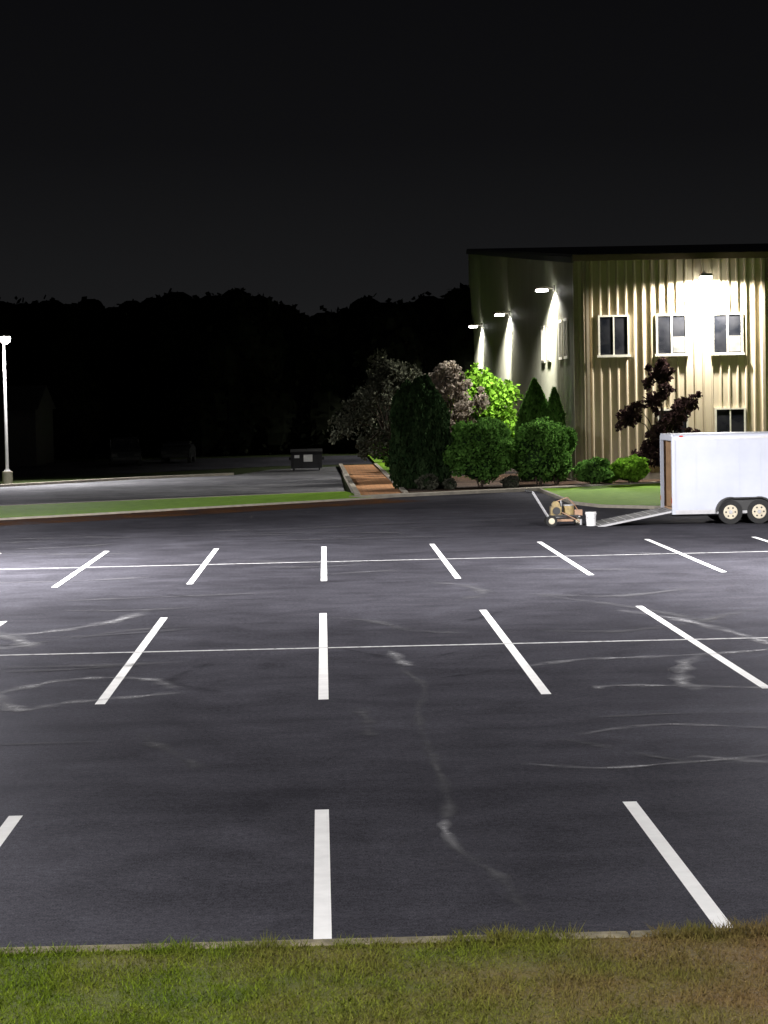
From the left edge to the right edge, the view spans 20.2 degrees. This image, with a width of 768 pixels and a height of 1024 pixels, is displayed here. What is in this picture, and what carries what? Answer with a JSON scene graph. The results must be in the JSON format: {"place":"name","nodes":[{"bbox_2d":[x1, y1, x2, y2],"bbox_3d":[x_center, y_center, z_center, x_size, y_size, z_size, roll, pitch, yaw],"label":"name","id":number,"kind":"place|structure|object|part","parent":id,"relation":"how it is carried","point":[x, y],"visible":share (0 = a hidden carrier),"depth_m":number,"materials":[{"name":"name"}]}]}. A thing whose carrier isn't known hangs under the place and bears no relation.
{"place":"outdoors","nodes":[
{"label":"outdoors","id":0,"kind":"place"},
{"bbox_2d":[0,467,343,504],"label":"driveway","id":1,"kind":"structure","parent":0,"point":[298,480],"depth_m":96.78,"materials":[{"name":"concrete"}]},
{"bbox_2d":[0,491,341,505],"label":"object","id":2,"kind":"structure","parent":1,"relation":"on","point":[169,498],"depth_m":83.05,"materials":[{"name":"concrete"}]},
{"bbox_2d":[289,449,323,470],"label":"dumpster","id":3,"kind":"object","parent":1,"relation":"on","point":[305,458],"visible":1,"depth_m":117.19,"materials":[{"name":"metal"}]},
{"bbox_2d":[0,491,362,517],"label":"green strip lawn","id":4,"kind":"structure","parent":0,"point":[58,509],"depth_m":78.95,"materials":[{"name":"green plant"}]},
{"bbox_2d":[0,455,373,476],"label":"storage yard asphalt","id":5,"kind":"structure","parent":0,"point":[68,468],"depth_m":133.35,"materials":[{"name":"grey asphalt"}]},
{"bbox_2d":[109,437,141,465],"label":"parked car","id":6,"kind":"object","parent":5,"relation":"on","point":[125,449],"visible":1,"depth_m":134.40,"materials":[{"name":"paint"}]},
{"bbox_2d":[161,441,195,462],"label":"parked car","id":7,"kind":"object","parent":5,"relation":"on","point":[178,449],"visible":1,"depth_m":139.00,"materials":[{"name":"paint"}]},
{"bbox_2d":[0,450,373,492],"bbox_3d":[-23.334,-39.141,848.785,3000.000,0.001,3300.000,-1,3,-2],"label":"ground","id":8,"kind":"structure","parent":0,"point":[236,471],"depth_m":121.15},
{"bbox_2d":[0,334,12,483],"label":"street lamp","id":9,"kind":"object","parent":8,"relation":"on","point":[7,475],"visible":0.97,"depth_m":105.35,"materials":[{"name":"metal"}]},
{"bbox_2d":[0,385,55,465],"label":"storage shed","id":10,"kind":"structure","parent":8,"relation":"on","point":[30,423],"depth_m":139.58,"materials":[{"name":"black"}]},
{"bbox_2d":[0,473,233,486],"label":"driveway kerb","id":11,"kind":"structure","parent":8,"relation":"on","point":[106,479],"depth_m":107.46,"materials":[{"name":"concrete"}]},
{"bbox_2d":[0,283,474,458],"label":"distant trees","id":12,"kind":"object","parent":8,"relation":"on","point":[233,371],"visible":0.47,"depth_m":156.17,"materials":[{"name":"black plant"}]},
{"bbox_2d":[339,464,359,494],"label":"path kerb","id":13,"kind":"structure","parent":8,"relation":"on","point":[350,483],"depth_m":97.08,"materials":[{"name":"concrete"}]},
{"bbox_2d":[374,463,407,492],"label":"path kerb","id":14,"kind":"structure","parent":8,"relation":"on","point":[387,475],"depth_m":104.45,"materials":[{"name":"concrete"}]},
{"bbox_2d":[405,468,659,492],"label":"mulch bed","id":15,"kind":"object","parent":8,"relation":"on","point":[463,482],"visible":0.07,"depth_m":90.65,"materials":[{"name":"brown soil"}]},
{"bbox_2d":[388,374,452,488],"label":"arborvitae","id":16,"kind":"object","parent":15,"relation":"on","point":[421,439],"visible":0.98,"depth_m":88.23,"materials":[{"name":"green plant"}]},
{"bbox_2d":[414,472,438,489],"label":"shrub","id":17,"kind":"object","parent":15,"relation":"on","point":[430,481],"visible":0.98,"depth_m":86.48,"materials":[{"name":"green plant"}]},
{"bbox_2d":[440,478,456,488],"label":"shrub","id":18,"kind":"object","parent":15,"relation":"on","point":[449,483],"visible":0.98,"depth_m":86.95,"materials":[{"name":"green plant"}]},
{"bbox_2d":[424,360,489,477],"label":"flowering tree","id":19,"kind":"object","parent":15,"relation":"on","point":[450,381],"visible":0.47,"depth_m":97.57,"materials":[{"name":"pink plant"}]},
{"bbox_2d":[442,417,516,486],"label":"round bush","id":20,"kind":"object","parent":15,"relation":"on","point":[482,450],"visible":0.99,"depth_m":87.95,"materials":[{"name":"green plant"}]},
{"bbox_2d":[445,363,523,437],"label":"leafy tree","id":21,"kind":"object","parent":15,"relation":"on","point":[501,395],"visible":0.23,"depth_m":103.10,"materials":[{"name":"green plant"}]},
{"bbox_2d":[499,475,519,487],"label":"shrub","id":22,"kind":"object","parent":15,"relation":"on","point":[511,481],"visible":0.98,"depth_m":87.19,"materials":[{"name":"green plant"}]},
{"bbox_2d":[513,377,547,480],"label":"arborvitae","id":23,"kind":"object","parent":15,"relation":"on","point":[534,404],"visible":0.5,"depth_m":94.58,"materials":[{"name":"green plant"}]},
{"bbox_2d":[509,416,570,484],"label":"round bush","id":24,"kind":"object","parent":15,"relation":"on","point":[541,449],"visible":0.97,"depth_m":88.44,"materials":[{"name":"green plant"}]},
{"bbox_2d":[544,387,567,480],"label":"arborvitae","id":25,"kind":"object","parent":15,"relation":"on","point":[554,412],"visible":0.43,"depth_m":94.11,"materials":[{"name":"green plant"}]},
{"bbox_2d":[552,422,577,483],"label":"round bush","id":26,"kind":"object","parent":15,"relation":"on","point":[571,433],"visible":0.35,"depth_m":89.43,"materials":[{"name":"green plant"}]},
{"bbox_2d":[571,456,613,483],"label":"shrub","id":27,"kind":"object","parent":15,"relation":"on","point":[594,470],"visible":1,"depth_m":89.07,"materials":[{"name":"green plant"}]},
{"bbox_2d":[601,465,618,482],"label":"shrub","id":28,"kind":"object","parent":15,"relation":"on","point":[612,479],"visible":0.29,"depth_m":90.03,"materials":[{"name":"green plant"}]},
{"bbox_2d":[610,453,650,482],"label":"shrub","id":29,"kind":"object","parent":15,"relation":"on","point":[632,468],"visible":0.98,"depth_m":89.65,"materials":[{"name":"green plant"}]},
{"bbox_2d":[615,356,702,468],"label":"burgundy tree","id":30,"kind":"object","parent":15,"relation":"on","point":[673,420],"visible":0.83,"depth_m":88.82,"materials":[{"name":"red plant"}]},
{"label":"rear walls","id":31,"kind":"object","parent":8,"relation":"on","visible":0},
{"bbox_2d":[468,254,575,480],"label":"side wall","id":32,"kind":"structure","parent":31,"relation":"attached to","point":[507,346],"depth_m":117.05,"materials":[{"name":"grey metal"}]},
{"bbox_2d":[469,323,481,327],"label":"wall lamp","id":33,"kind":"object","parent":32,"relation":"attached to","point":[473,325],"visible":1,"depth_m":146.55,"materials":[{"name":"white metal"}]},
{"bbox_2d":[494,311,509,315],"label":"wall lamp","id":34,"kind":"object","parent":32,"relation":"attached to","point":[499,313],"visible":1,"depth_m":124.59,"materials":[{"name":"white metal"}]},
{"bbox_2d":[541,326,545,362],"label":"window","id":35,"kind":"structure","parent":32,"relation":"attached to","point":[542,344],"depth_m":106.00,"materials":[{"name":"white glass"}]},
{"bbox_2d":[535,285,554,291],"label":"wall lamp","id":36,"kind":"object","parent":32,"relation":"attached to","point":[541,289],"visible":1,"depth_m":100.23,"materials":[{"name":"white metal"}]},
{"bbox_2d":[546,324,550,361],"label":"window","id":37,"kind":"structure","parent":32,"relation":"attached to","point":[548,330],"depth_m":103.31,"materials":[{"name":"white glass"}]},
{"bbox_2d":[558,319,562,359],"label":"window","id":38,"kind":"structure","parent":32,"relation":"attached to","point":[560,337],"depth_m":98.14,"materials":[{"name":"white glass"}]},
{"bbox_2d":[563,318,568,358],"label":"window","id":39,"kind":"structure","parent":32,"relation":"attached to","point":[565,339],"depth_m":96.02,"materials":[{"name":"beige glass"}]},
{"bbox_2d":[466,243,767,262],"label":"roof","id":40,"kind":"structure","parent":31,"relation":"on","point":[650,252],"depth_m":102.26,"materials":[{"name":"metal"}]},
{"bbox_2d":[577,258,767,472],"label":"front wall","id":41,"kind":"structure","parent":31,"relation":"attached to","point":[641,293],"depth_m":92.91,"materials":[{"name":"beige metal"}]},
{"bbox_2d":[597,315,630,357],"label":"window","id":42,"kind":"structure","parent":41,"relation":"attached to","point":[613,335],"depth_m":92.75,"materials":[{"name":"white glass"}]},
{"bbox_2d":[572,258,765,480],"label":"trim and downspouts","id":43,"kind":"structure","parent":41,"relation":"attached to","point":[576,361],"depth_m":92.79,"materials":[{"name":"painted metal"}]},
{"bbox_2d":[655,314,688,355],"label":"window","id":44,"kind":"structure","parent":41,"relation":"attached to","point":[671,334],"depth_m":92.81,"materials":[{"name":"white glass"}]},
{"bbox_2d":[658,409,687,432],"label":"window","id":45,"kind":"structure","parent":41,"relation":"attached to","point":[685,425],"depth_m":93.00,"materials":[{"name":"black glass"}]},
{"bbox_2d":[699,273,711,278],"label":"wall lamp","id":46,"kind":"object","parent":41,"relation":"attached to","point":[705,275],"visible":1,"depth_m":91.86,"materials":[{"name":"white metal"}]},
{"bbox_2d":[711,313,744,354],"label":"window","id":47,"kind":"structure","parent":41,"relation":"attached to","point":[727,333],"depth_m":92.88,"materials":[{"name":"white glass"}]},
{"bbox_2d":[714,407,745,431],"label":"window","id":48,"kind":"structure","parent":41,"relation":"attached to","point":[730,419],"depth_m":93.07,"materials":[{"name":"black glass"}]},
{"bbox_2d":[766,258,767,280],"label":"panel","id":49,"kind":"object","parent":41,"relation":"attached to","point":[766,269],"visible":1,"depth_m":92.69,"materials":[{"name":"beige metal"}]},
{"bbox_2d":[343,465,401,494],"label":"brick path","id":50,"kind":"structure","parent":0,"point":[370,479],"depth_m":98.78,"materials":[{"name":"orange brick"}]},
{"bbox_2d":[367,455,397,480],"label":"side lawn","id":51,"kind":"structure","parent":0,"point":[379,462],"depth_m":125.88,"materials":[{"name":"green plant"}]},
{"bbox_2d":[327,348,422,475],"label":"ornamental tree","id":52,"kind":"object","parent":51,"relation":"on","point":[388,379],"visible":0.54,"depth_m":100.56,"materials":[{"name":"grey plant"}]},
{"bbox_2d":[369,438,382,459],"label":"shrub","id":53,"kind":"object","parent":51,"relation":"on","point":[380,458],"visible":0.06,"depth_m":126.67,"materials":[{"name":"green plant"}]},
{"bbox_2d":[382,447,389,466],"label":"shrub","id":54,"kind":"object","parent":51,"relation":"on","point":[385,459],"visible":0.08,"depth_m":111.82,"materials":[{"name":"green plant"}]},
{"bbox_2d":[0,491,767,948],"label":"asphalt parking lot","id":55,"kind":"structure","parent":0,"point":[124,831],"depth_m":24.36,"materials":[{"name":"grey asphalt"}]},
{"bbox_2d":[0,497,374,519],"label":"edge kerb","id":56,"kind":"structure","parent":55,"relation":"on","point":[153,510],"depth_m":75.39,"materials":[{"name":"concrete"}]},
{"bbox_2d":[0,499,408,524],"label":"rusty dirt edge","id":57,"kind":"object","parent":55,"relation":"on","point":[183,514],"visible":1,"depth_m":73.91,"materials":[{"name":"brown soil"}]},
{"bbox_2d":[0,928,766,953],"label":"kerb","id":58,"kind":"structure","parent":55,"relation":"on","point":[618,934],"depth_m":14.16,"materials":[{"name":"concrete"}]},
{"bbox_2d":[483,910,767,941],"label":"kerb grass tufts","id":59,"kind":"object","parent":58,"relation":"on","point":[506,931],"visible":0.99,"depth_m":14.18,"materials":[{"name":"green plant"}]},
{"bbox_2d":[0,551,767,655],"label":"parking row lines","id":60,"kind":"object","parent":55,"relation":"on","point":[386,646],"visible":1,"depth_m":32.08,"materials":[{"name":"paint"}]},
{"bbox_2d":[0,537,767,938],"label":"parking stall lines","id":61,"kind":"object","parent":55,"relation":"on","point":[322,901],"visible":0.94,"depth_m":19.13,"materials":[{"name":"white paint"}]},
{"bbox_2d":[8,519,767,875],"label":"tyre scuff marks","id":62,"kind":"object","parent":55,"relation":"on","point":[448,807],"visible":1,"depth_m":28.77},
{"bbox_2d":[525,489,582,526],"bbox_3d":[4.844,-0.127,61.428,1.614,1.058,0.660,-1,3,-2],"label":"line striping machine","id":63,"kind":"object","parent":55,"relation":"on","point":[568,514],"visible":1,"depth_m":61.27,"materials":[{"name":"beige metal"}]},
{"bbox_2d":[585,512,596,525],"bbox_3d":[5.885,0.194,61.273,0.331,0.395,0.330,-1,3,-2],"label":"plastic bucket","id":64,"kind":"object","parent":55,"relation":"on","point":[590,518],"visible":1,"depth_m":61.15,"materials":[{"name":"plastic"}]},
{"bbox_2d":[539,488,660,508],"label":"island kerb","id":65,"kind":"structure","parent":55,"relation":"on","point":[546,492],"depth_m":71.62,"materials":[{"name":"concrete"}]},
{"bbox_2d":[596,431,767,526],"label":"enclosed cargo trailer","id":66,"kind":"object","parent":55,"relation":"on","point":[722,476],"visible":1,"depth_m":60.72,"materials":[{"name":"white metal"}]},
{"bbox_3d":[7.054,0.158,61.754,2.094,0.442,1.940,-1,3,-2],"label":"ramp door","id":67,"kind":"part","parent":66,"relation":"part of","materials":[{"name":"metal"}]},
{"bbox_2d":[0,925,767,1023],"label":"lawn","id":68,"kind":"structure","parent":0,"point":[116,991],"depth_m":13.10,"materials":[{"name":"plant"}]},
{"bbox_2d":[0,917,767,957],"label":"kerb grass tufts","id":69,"kind":"object","parent":68,"relation":"on","point":[153,948],"visible":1,"depth_m":14.07,"materials":[{"name":"green plant"}]},
{"bbox_2d":[0,0,767,315],"label":"sky","id":70,"kind":"structure","parent":0,"point":[309,154],"materials":[{"name":"black"}]},
{"bbox_2d":[349,481,659,498],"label":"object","id":71,"kind":"structure","parent":0,"point":[377,496],"depth_m":84.12,"materials":[{"name":"concrete"}]},
{"bbox_2d":[545,483,660,505],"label":"island lawn","id":72,"kind":"structure","parent":0,"point":[641,494],"depth_m":79.28,"materials":[{"name":"green plant"}]}
]}

